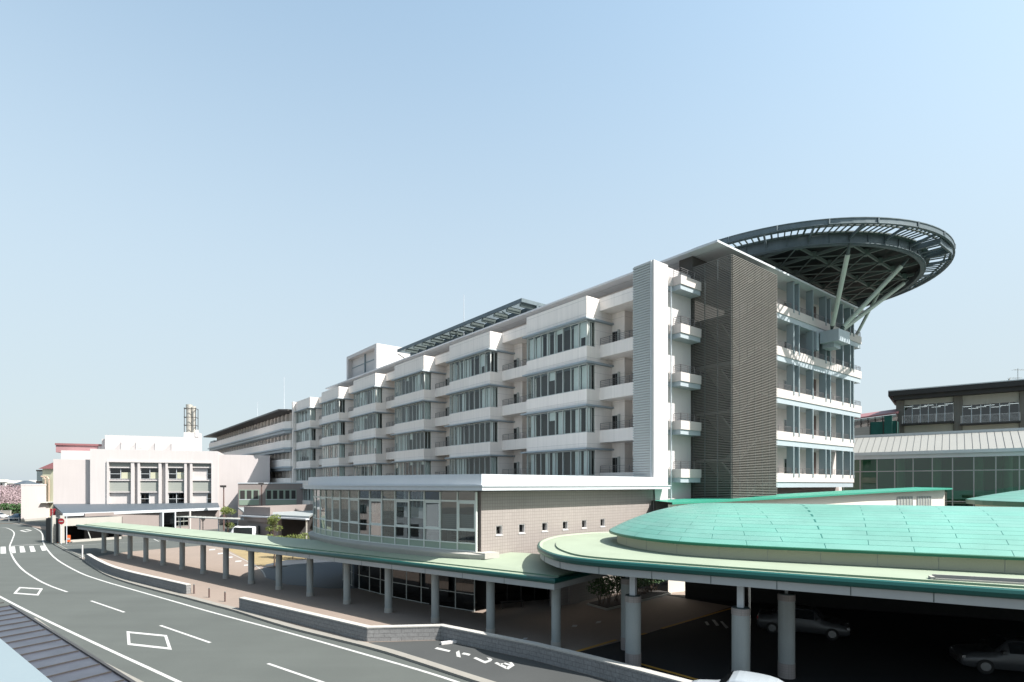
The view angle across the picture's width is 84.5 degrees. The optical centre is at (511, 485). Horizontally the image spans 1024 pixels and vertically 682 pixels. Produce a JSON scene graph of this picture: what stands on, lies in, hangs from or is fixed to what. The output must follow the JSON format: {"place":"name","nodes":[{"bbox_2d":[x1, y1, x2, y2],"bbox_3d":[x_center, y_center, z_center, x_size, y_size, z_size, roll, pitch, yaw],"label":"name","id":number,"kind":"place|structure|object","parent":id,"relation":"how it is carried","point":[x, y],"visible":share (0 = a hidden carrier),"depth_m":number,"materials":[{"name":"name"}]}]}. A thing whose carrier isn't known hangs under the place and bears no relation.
{"place":"outdoors","nodes":[
{"label":"outdoors","id":0,"kind":"place"},
{"bbox_2d":[0,639,51,681],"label":"parapet ledge","id":1,"kind":"object","parent":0,"point":[15,666],"depth_m":5.80,"materials":[{"name":"white concrete"}]},
{"bbox_2d":[0,602,135,681],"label":"veranda roof","id":2,"kind":"structure","parent":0,"point":[49,653],"depth_m":10.43,"materials":[{"name":"grey metal"}]},
{"bbox_2d":[0,520,236,556],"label":"service road","id":3,"kind":"structure","parent":0,"point":[94,548],"depth_m":76.79,"materials":[{"name":"grey asphalt"}]},
{"bbox_2d":[176,516,243,531],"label":"link canopy","id":4,"kind":"object","parent":3,"relation":"on","point":[218,518],"visible":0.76,"depth_m":87.60,"materials":[{"name":"white metal"}]},
{"bbox_2d":[230,526,258,534],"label":"parked van","id":5,"kind":"object","parent":3,"relation":"on","point":[253,530],"visible":0.16,"depth_m":78.42,"materials":[{"name":"white paint"}]},
{"bbox_2d":[0,524,469,681],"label":"road","id":6,"kind":"structure","parent":0,"point":[235,650],"depth_m":31.20,"materials":[{"name":"grey asphalt"}]},
{"bbox_2d":[8,528,67,591],"bbox_3d":[-66.694,8.215,76.222,92.420,0.001,5.293,0,0,43],"label":"lane marking","id":7,"kind":"object","parent":6,"relation":"on","point":[19,566],"visible":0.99,"depth_m":55.49,"materials":[{"name":"paint"}]},
{"bbox_2d":[35,618,142,681],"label":"kerb","id":8,"kind":"structure","parent":6,"relation":"on","point":[133,678],"depth_m":24.39,"materials":[{"name":"concrete"}]},
{"bbox_2d":[0,596,180,681],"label":"lane marking","id":9,"kind":"object","parent":6,"relation":"on","point":[119,654],"visible":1,"depth_m":28.85,"materials":[{"name":"paint"}]},
{"bbox_2d":[126,631,171,649],"bbox_3d":[-19.329,8.215,29.895,1.799,0.001,5.638,0,0,-35],"label":"diamond marking","id":10,"kind":"object","parent":6,"relation":"on","point":[165,636],"visible":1,"depth_m":29.59,"materials":[{"name":"paint"}]},
{"bbox_2d":[21,524,458,681],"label":"lane marking","id":11,"kind":"object","parent":6,"relation":"on","point":[259,624],"visible":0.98,"depth_m":32.16,"materials":[{"name":"paint"}]},
{"bbox_2d":[54,544,494,681],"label":"kerb","id":12,"kind":"structure","parent":6,"relation":"on","point":[436,666],"depth_m":30.73,"materials":[{"name":"concrete"}]},
{"bbox_2d":[267,663,323,681],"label":"lane marking","id":13,"kind":"object","parent":6,"relation":"on","point":[295,672],"visible":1,"depth_m":24.63,"materials":[{"name":"paint"}]},
{"bbox_2d":[229,548,306,565],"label":"lawn","id":14,"kind":"structure","parent":0,"point":[262,559],"depth_m":62.99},
{"bbox_2d":[264,514,282,535],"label":"street tree","id":15,"kind":"object","parent":14,"relation":"on","point":[273,524],"visible":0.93,"depth_m":68.02,"materials":[{"name":"green plant"}]},
{"bbox_2d":[261,559,354,587],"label":"slate path","id":16,"kind":"structure","parent":0,"point":[327,574],"depth_m":51.56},
{"bbox_2d":[0,513,731,681],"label":"plaza","id":17,"kind":"structure","parent":0,"point":[530,620],"depth_m":37.59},
{"bbox_2d":[0,485,20,510],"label":"cherry tree","id":18,"kind":"object","parent":17,"relation":"on","point":[6,490],"visible":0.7,"depth_m":158.10,"materials":[{"name":"pink plant"}]},
{"bbox_2d":[0,503,20,514],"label":"hedge","id":19,"kind":"object","parent":17,"relation":"on","point":[12,508],"visible":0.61,"depth_m":149.56,"materials":[{"name":"green plant"}]},
{"bbox_2d":[21,484,50,521],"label":"cream block","id":20,"kind":"structure","parent":17,"relation":"on","point":[34,505],"depth_m":128.64,"materials":[{"name":"paint"}]},
{"bbox_2d":[36,463,52,516],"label":"service block","id":21,"kind":"structure","parent":17,"relation":"on","point":[45,475],"depth_m":134.11,"materials":[{"name":"beige paint"}]},
{"bbox_2d":[101,532,106,552],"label":"round column","id":22,"kind":"structure","parent":17,"relation":"on","point":[103,542],"depth_m":67.04,"materials":[{"name":"grey concrete"}]},
{"bbox_2d":[114,534,118,555],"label":"round column","id":23,"kind":"structure","parent":17,"relation":"on","point":[116,544],"depth_m":64.56,"materials":[{"name":"grey concrete"}]},
{"bbox_2d":[127,536,132,558],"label":"round column","id":24,"kind":"structure","parent":17,"relation":"on","point":[130,547],"depth_m":62.09,"materials":[{"name":"grey concrete"}]},
{"bbox_2d":[46,503,219,542],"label":"garage porch","id":25,"kind":"object","parent":17,"relation":"on","point":[158,514],"visible":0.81,"depth_m":92.80,"materials":[{"name":"white paint"}]},
{"bbox_2d":[85,554,190,593],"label":"block wall","id":26,"kind":"structure","parent":17,"relation":"on","point":[169,584],"depth_m":46.68,"materials":[{"name":"white concrete"}]},
{"bbox_2d":[143,537,148,561],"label":"round column","id":27,"kind":"structure","parent":17,"relation":"on","point":[145,549],"depth_m":59.39,"materials":[{"name":"grey concrete"}]},
{"bbox_2d":[53,435,270,523],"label":"annex building","id":28,"kind":"structure","parent":17,"relation":"on","point":[116,469],"depth_m":115.25,"materials":[{"name":"white paint"}]},
{"bbox_2d":[110,468,130,478],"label":"window","id":29,"kind":"structure","parent":28,"relation":"in","point":[115,473],"depth_m":112.24,"materials":[{"name":"glass"}]},
{"bbox_2d":[141,493,149,503],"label":"window","id":30,"kind":"structure","parent":28,"relation":"in","point":[145,497],"depth_m":113.87,"materials":[{"name":"white glass"}]},
{"bbox_2d":[141,468,158,478],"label":"window","id":31,"kind":"structure","parent":28,"relation":"in","point":[146,473],"depth_m":114.18,"materials":[{"name":"glass"}]},
{"bbox_2d":[168,468,183,478],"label":"window","id":32,"kind":"structure","parent":28,"relation":"in","point":[173,473],"depth_m":115.89,"materials":[{"name":"glass"}]},
{"bbox_2d":[168,493,183,502],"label":"window","id":33,"kind":"structure","parent":28,"relation":"in","point":[172,497],"depth_m":115.89,"materials":[{"name":"glass"}]},
{"bbox_2d":[184,404,201,450],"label":"chimney stack","id":34,"kind":"object","parent":28,"relation":"on","point":[191,425],"visible":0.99,"depth_m":127.42,"materials":[{"name":"metal"}]},
{"bbox_2d":[160,540,165,565],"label":"round column","id":35,"kind":"structure","parent":17,"relation":"on","point":[163,553],"depth_m":56.71,"materials":[{"name":"grey concrete"}]},
{"bbox_2d":[179,542,184,569],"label":"round column","id":36,"kind":"structure","parent":17,"relation":"on","point":[181,555],"depth_m":54.03,"materials":[{"name":"grey concrete"}]},
{"bbox_2d":[200,545,205,573],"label":"round column","id":37,"kind":"structure","parent":17,"relation":"on","point":[202,559],"depth_m":51.35,"materials":[{"name":"grey concrete"}]},
{"bbox_2d":[223,548,228,578],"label":"round column","id":38,"kind":"structure","parent":17,"relation":"on","point":[225,563],"depth_m":48.71,"materials":[{"name":"grey concrete"}]},
{"bbox_2d":[220,506,235,531],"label":"street tree","id":39,"kind":"object","parent":17,"relation":"on","point":[225,510],"visible":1,"depth_m":87.90,"materials":[{"name":"green plant"}]},
{"bbox_2d":[203,409,291,482],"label":"wing","id":40,"kind":"structure","parent":17,"relation":"on","point":[270,433],"depth_m":132.29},
{"bbox_2d":[248,551,254,583],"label":"round column","id":41,"kind":"structure","parent":17,"relation":"on","point":[251,580],"depth_m":46.10,"materials":[{"name":"grey concrete"}]},
{"bbox_2d":[237,483,306,525],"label":"link building","id":42,"kind":"structure","parent":17,"relation":"on","point":[249,494],"depth_m":113.53,"materials":[{"name":"grey concrete"}]},
{"bbox_2d":[238,504,312,538],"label":"open shed","id":43,"kind":"structure","parent":17,"relation":"on","point":[296,519],"depth_m":80.32,"materials":[{"name":"beige paint"}]},
{"bbox_2d":[275,554,282,589],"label":"round column","id":44,"kind":"structure","parent":17,"relation":"on","point":[279,586],"depth_m":43.53,"materials":[{"name":"grey concrete"}]},
{"bbox_2d":[306,558,313,596],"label":"round column","id":45,"kind":"structure","parent":17,"relation":"on","point":[309,592],"depth_m":40.98,"materials":[{"name":"grey concrete"}]},
{"bbox_2d":[343,563,350,603],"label":"round column","id":46,"kind":"structure","parent":17,"relation":"on","point":[346,583],"depth_m":38.30,"materials":[{"name":"grey concrete"}]},
{"bbox_2d":[384,568,392,612],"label":"round column","id":47,"kind":"structure","parent":17,"relation":"on","point":[388,608],"depth_m":35.68,"materials":[{"name":"white metal"}]},
{"bbox_2d":[431,574,439,622],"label":"round column","id":48,"kind":"structure","parent":17,"relation":"on","point":[435,617],"depth_m":33.12,"materials":[{"name":"white metal"}]},
{"bbox_2d":[239,597,691,681],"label":"block wall","id":49,"kind":"structure","parent":17,"relation":"on","point":[601,667],"depth_m":28.28,"materials":[{"name":"grey concrete"}]},
{"bbox_2d":[303,474,670,611],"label":"glazed pavilion","id":50,"kind":"structure","parent":17,"relation":"on","point":[450,515],"depth_m":37.05,"materials":[{"name":"beige paint"}]},
{"bbox_2d":[486,581,494,633],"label":"round column","id":51,"kind":"structure","parent":17,"relation":"on","point":[490,607],"depth_m":30.53,"materials":[{"name":"grey concrete"}]},
{"bbox_2d":[475,580,549,605],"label":"entrance hall","id":52,"kind":"structure","parent":17,"relation":"on","point":[506,592],"depth_m":39.01,"materials":[{"name":"black glass"}]},
{"bbox_2d":[551,588,560,647],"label":"round column","id":53,"kind":"structure","parent":17,"relation":"on","point":[556,617],"depth_m":27.94,"materials":[{"name":"concrete"}]},
{"bbox_2d":[76,522,606,589],"bbox_3d":[-24.441,4.781,50.722,71.124,1.368,5.621,0,0,38],"label":"walkway canopy","id":54,"kind":"object","parent":53,"relation":"on","point":[527,569],"visible":0.89,"depth_m":35.29,"materials":[{"name":"metal"}]},
{"bbox_2d":[568,583,579,603],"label":"entrance pillar","id":55,"kind":"structure","parent":17,"relation":"on","point":[574,594],"depth_m":38.53,"materials":[{"name":"tile"}]},
{"bbox_2d":[292,240,863,585],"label":"ward building","id":56,"kind":"structure","parent":17,"relation":"on","point":[693,373],"depth_m":55.04,"materials":[{"name":"white concrete"}]},
{"bbox_2d":[296,408,314,423],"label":"window","id":57,"kind":"structure","parent":56,"relation":"in","point":[310,413],"depth_m":114.18,"materials":[{"name":"glass"}]},
{"bbox_2d":[296,469,314,480],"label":"window","id":58,"kind":"structure","parent":56,"relation":"in","point":[312,471],"depth_m":114.68,"materials":[{"name":"glass"}]},
{"bbox_2d":[296,428,315,442],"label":"window","id":59,"kind":"structure","parent":56,"relation":"in","point":[303,433],"depth_m":115.21,"materials":[{"name":"glass"}]},
{"bbox_2d":[296,448,315,461],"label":"window","id":60,"kind":"structure","parent":56,"relation":"in","point":[310,449],"depth_m":114.37,"materials":[{"name":"glass"}]},
{"bbox_2d":[322,421,342,437],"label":"window","id":61,"kind":"structure","parent":56,"relation":"in","point":[327,427],"depth_m":103.25,"materials":[{"name":"glass"}]},
{"bbox_2d":[322,467,343,476],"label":"window","id":62,"kind":"structure","parent":56,"relation":"in","point":[341,469],"depth_m":102.35,"materials":[{"name":"glass"}]},
{"bbox_2d":[322,399,344,416],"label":"window","id":63,"kind":"structure","parent":56,"relation":"in","point":[326,404],"depth_m":103.25,"materials":[{"name":"glass"}]},
{"bbox_2d":[322,444,344,458],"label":"window","id":64,"kind":"structure","parent":56,"relation":"in","point":[340,447],"depth_m":102.35,"materials":[{"name":"glass"}]},
{"bbox_2d":[354,387,380,407],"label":"window","id":65,"kind":"structure","parent":56,"relation":"in","point":[363,396],"depth_m":91.27,"materials":[{"name":"glass"}]},
{"bbox_2d":[354,438,380,455],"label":"window","id":66,"kind":"structure","parent":56,"relation":"in","point":[374,443],"depth_m":90.08,"materials":[{"name":"glass"}]},
{"bbox_2d":[354,413,381,431],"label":"window","id":67,"kind":"structure","parent":56,"relation":"in","point":[362,418],"depth_m":92.17,"materials":[{"name":"glass"}]},
{"bbox_2d":[354,464,381,475],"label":"window","id":68,"kind":"structure","parent":56,"relation":"in","point":[378,466],"depth_m":90.43,"materials":[{"name":"glass"}]},
{"bbox_2d":[395,372,429,396],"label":"window","id":69,"kind":"structure","parent":56,"relation":"in","point":[418,379],"depth_m":77.67,"materials":[{"name":"glass"}]},
{"bbox_2d":[395,461,429,474],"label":"window","id":70,"kind":"structure","parent":56,"relation":"in","point":[426,464],"depth_m":78.17,"materials":[{"name":"glass"}]},
{"bbox_2d":[395,401,430,423],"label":"window","id":71,"kind":"structure","parent":56,"relation":"in","point":[426,405],"depth_m":77.71,"materials":[{"name":"glass"}]},
{"bbox_2d":[395,431,430,451],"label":"window","id":72,"kind":"structure","parent":56,"relation":"in","point":[411,435],"depth_m":79.38,"materials":[{"name":"glass"}]},
{"bbox_2d":[397,298,545,357],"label":"roof platform","id":73,"kind":"structure","parent":56,"relation":"on","point":[424,344],"depth_m":80.63,"materials":[{"name":"metal"}]},
{"bbox_2d":[450,421,496,445],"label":"window","id":74,"kind":"structure","parent":56,"relation":"in","point":[491,422],"depth_m":66.52,"materials":[{"name":"glass"}]},
{"bbox_2d":[450,350,497,381],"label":"window","id":75,"kind":"structure","parent":56,"relation":"in","point":[482,358],"depth_m":67.40,"materials":[{"name":"glass"}]},
{"bbox_2d":[450,386,497,413],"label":"window","id":76,"kind":"structure","parent":56,"relation":"in","point":[491,391],"depth_m":65.74,"materials":[{"name":"glass"}]},
{"bbox_2d":[450,456,497,473],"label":"window","id":77,"kind":"structure","parent":56,"relation":"in","point":[492,458],"depth_m":66.52,"materials":[{"name":"glass"}]},
{"bbox_2d":[527,320,594,360],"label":"window","id":78,"kind":"structure","parent":56,"relation":"in","point":[582,330],"depth_m":54.61,"materials":[{"name":"glass"}]},
{"bbox_2d":[527,363,594,399],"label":"window","id":79,"kind":"structure","parent":56,"relation":"in","point":[585,369],"depth_m":53.78,"materials":[{"name":"glass"}]},
{"bbox_2d":[527,406,594,437],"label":"window","id":80,"kind":"structure","parent":56,"relation":"in","point":[561,415],"depth_m":54.96,"materials":[{"name":"glass"}]},
{"bbox_2d":[527,449,594,475],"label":"window","id":81,"kind":"structure","parent":56,"relation":"in","point":[586,453],"depth_m":55.43,"materials":[{"name":"glass"}]},
{"bbox_2d":[612,414,619,428],"bbox_3d":[9.826,-5.450,53.537,0.300,2.500,0.960,0,0,-38],"label":"balcony window","id":82,"kind":"structure","parent":56,"relation":"in","point":[615,418],"depth_m":53.63,"materials":[{"name":"glass"}]},
{"bbox_2d":[612,456,619,472],"bbox_3d":[9.826,-1.450,53.537,0.300,2.500,0.960,0,0,-38],"label":"balcony window","id":83,"kind":"structure","parent":56,"relation":"in","point":[615,460],"depth_m":53.63,"materials":[{"name":"glass"}]},
{"bbox_2d":[693,217,955,353],"bbox_3d":[31.618,-18.930,66.673,32.800,10.060,32.800,0,0,0],"label":"helipad","id":84,"kind":"object","parent":56,"relation":"attached to","point":[860,269],"visible":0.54,"depth_m":56.81,"materials":[{"name":"metal"}]},
{"bbox_2d":[587,588,671,610],"bbox_3d":[8.276,8.020,40.022,8.125,0.160,2.344,0,0,-44],"label":"planter bed","id":85,"kind":"object","parent":17,"relation":"on","point":[615,603],"visible":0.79,"depth_m":39.34,"materials":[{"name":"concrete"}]},
{"bbox_2d":[586,577,614,604],"bbox_3d":[5.886,7.051,37.541,1.901,1.921,1.930,0,0,0],"label":"bush","id":86,"kind":"object","parent":85,"relation":"on","point":[594,591],"visible":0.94,"depth_m":37.44,"materials":[{"name":"green plant"}]},
{"bbox_2d":[595,576,620,602],"bbox_3d":[6.523,7.055,38.142,1.920,1.910,1.900,0,0,0],"label":"bush","id":87,"kind":"object","parent":85,"relation":"on","point":[617,588],"visible":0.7,"depth_m":37.98,"materials":[{"name":"green plant"}]},
{"bbox_2d":[604,575,623,600],"bbox_3d":[7.137,7.052,38.752,1.897,1.916,1.957,0,0,0],"label":"bush","id":88,"kind":"object","parent":85,"relation":"on","point":[617,596],"visible":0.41,"depth_m":38.58,"materials":[{"name":"green plant"}]},
{"bbox_2d":[653,487,952,592],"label":"monopitch block","id":89,"kind":"structure","parent":17,"relation":"on","point":[922,496],"depth_m":51.61,"materials":[{"name":"white metal"}]},
{"bbox_2d":[897,496,912,504],"bbox_3d":[38.362,1.650,55.020,2.453,1.100,0.150,0,0,-26],"label":"window","id":90,"kind":"structure","parent":89,"relation":"in","point":[901,500],"depth_m":54.98,"materials":[{"name":"grey glass"}]},
{"bbox_2d":[917,496,930,505],"bbox_3d":[41.245,1.650,56.400,2.313,1.100,0.150,0,0,-26],"label":"window","id":91,"kind":"structure","parent":89,"relation":"in","point":[921,500],"depth_m":56.35,"materials":[{"name":"grey glass"}]},
{"bbox_2d":[854,409,898,435],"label":"red roofed block","id":92,"kind":"structure","parent":17,"relation":"on","point":[861,426],"depth_m":93.48,"materials":[{"name":"pink metal"}]},
{"bbox_2d":[854,414,897,427],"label":"window","id":93,"kind":"structure","parent":92,"relation":"in","point":[865,422],"depth_m":93.12,"materials":[{"name":"grey glass"}]},
{"bbox_2d":[870,416,898,434],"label":"netted scaffold","id":94,"kind":"object","parent":92,"relation":"attached to","point":[887,425],"visible":0.36,"depth_m":86.57,"materials":[{"name":"green fabric"}]},
{"bbox_2d":[888,379,1023,432],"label":"framed block","id":95,"kind":"structure","parent":17,"relation":"on","point":[984,405],"depth_m":85.23,"materials":[{"name":"brown metal"}]},
{"bbox_2d":[904,402,953,423],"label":"window","id":96,"kind":"structure","parent":95,"relation":"in","point":[936,410],"depth_m":88.10,"materials":[{"name":"grey glass"}]},
{"bbox_2d":[962,402,1018,422],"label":"window","id":97,"kind":"structure","parent":95,"relation":"in","point":[979,411],"depth_m":83.53,"materials":[{"name":"grey glass"}]},
{"bbox_2d":[369,640,610,681],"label":"taxi forecourt","id":98,"kind":"structure","parent":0,"point":[524,670],"depth_m":25.56,"materials":[{"name":"grey asphalt"}]},
{"bbox_2d":[0,0,1023,480],"label":"sky","id":99,"kind":"structure","parent":0,"point":[212,206],"materials":[{"name":"blue"}]},
{"bbox_2d":[580,595,1023,681],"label":"parking lot","id":100,"kind":"structure","parent":0,"point":[879,646],"depth_m":27.91,"materials":[{"name":"black asphalt"}]},
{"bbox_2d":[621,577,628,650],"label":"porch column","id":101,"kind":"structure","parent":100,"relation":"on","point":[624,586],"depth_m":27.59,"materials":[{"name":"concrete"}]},
{"bbox_2d":[625,577,640,666],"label":"porch column","id":102,"kind":"structure","parent":100,"relation":"on","point":[632,627],"depth_m":24.92,"materials":[{"name":"concrete"}]},
{"bbox_2d":[662,608,730,628],"bbox_3d":[11.466,8.088,34.431,8.047,0.001,0.200,0,0,-41],"label":"lane marking","id":103,"kind":"object","parent":100,"relation":"on","point":[695,618],"visible":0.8,"depth_m":34.15,"materials":[{"name":"yellow paint"}]},
{"bbox_2d":[691,671,782,681],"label":"taxi","id":104,"kind":"object","parent":100,"relation":"on","point":[740,676],"visible":1,"depth_m":19.53,"materials":[{"name":"paint"}]},
{"bbox_2d":[731,586,749,671],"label":"porch column","id":105,"kind":"structure","parent":100,"relation":"on","point":[740,611],"depth_m":22.42,"materials":[{"name":"concrete"}]},
{"bbox_2d":[748,587,750,670],"bbox_3d":[10.377,5.950,24.600,0.099,4.300,0.099,0,0,0],"label":"downpipe","id":106,"kind":"object","parent":100,"relation":"on","point":[749,597],"visible":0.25,"depth_m":24.55,"materials":[{"name":"metal"}]},
{"bbox_2d":[778,590,795,678],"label":"porch column","id":107,"kind":"structure","parent":100,"relation":"on","point":[786,636],"depth_m":23.52,"materials":[{"name":"concrete"}]},
{"bbox_2d":[757,604,850,639],"bbox_3d":[15.896,7.361,30.828,4.510,1.471,2.130,0,0,28],"label":"parked car","id":108,"kind":"object","parent":100,"relation":"on","point":[811,619],"visible":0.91,"depth_m":30.06,"materials":[{"name":"silver metal"}]},
{"bbox_2d":[685,582,1023,620],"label":"beam","id":109,"kind":"structure","parent":100,"relation":"on","point":[717,592],"depth_m":36.66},
{"bbox_2d":[537,503,1023,609],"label":"porch roof","id":110,"kind":"structure","parent":109,"relation":"on","point":[968,555],"depth_m":23.37,"materials":[{"name":"metal"}]},
{"bbox_2d":[949,634,1023,673],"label":"parked car","id":111,"kind":"object","parent":100,"relation":"on","point":[991,654],"visible":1,"depth_m":24.21,"materials":[{"name":"silver metal"}]},
{"bbox_2d":[842,428,1023,505],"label":"glass hall","id":112,"kind":"structure","parent":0,"point":[964,464],"depth_m":68.49,"materials":[{"name":"green glass"}]},
{"bbox_2d":[965,490,1023,506],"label":"round roof","id":113,"kind":"structure","parent":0,"point":[1011,499],"depth_m":48.78,"materials":[{"name":"green metal"}]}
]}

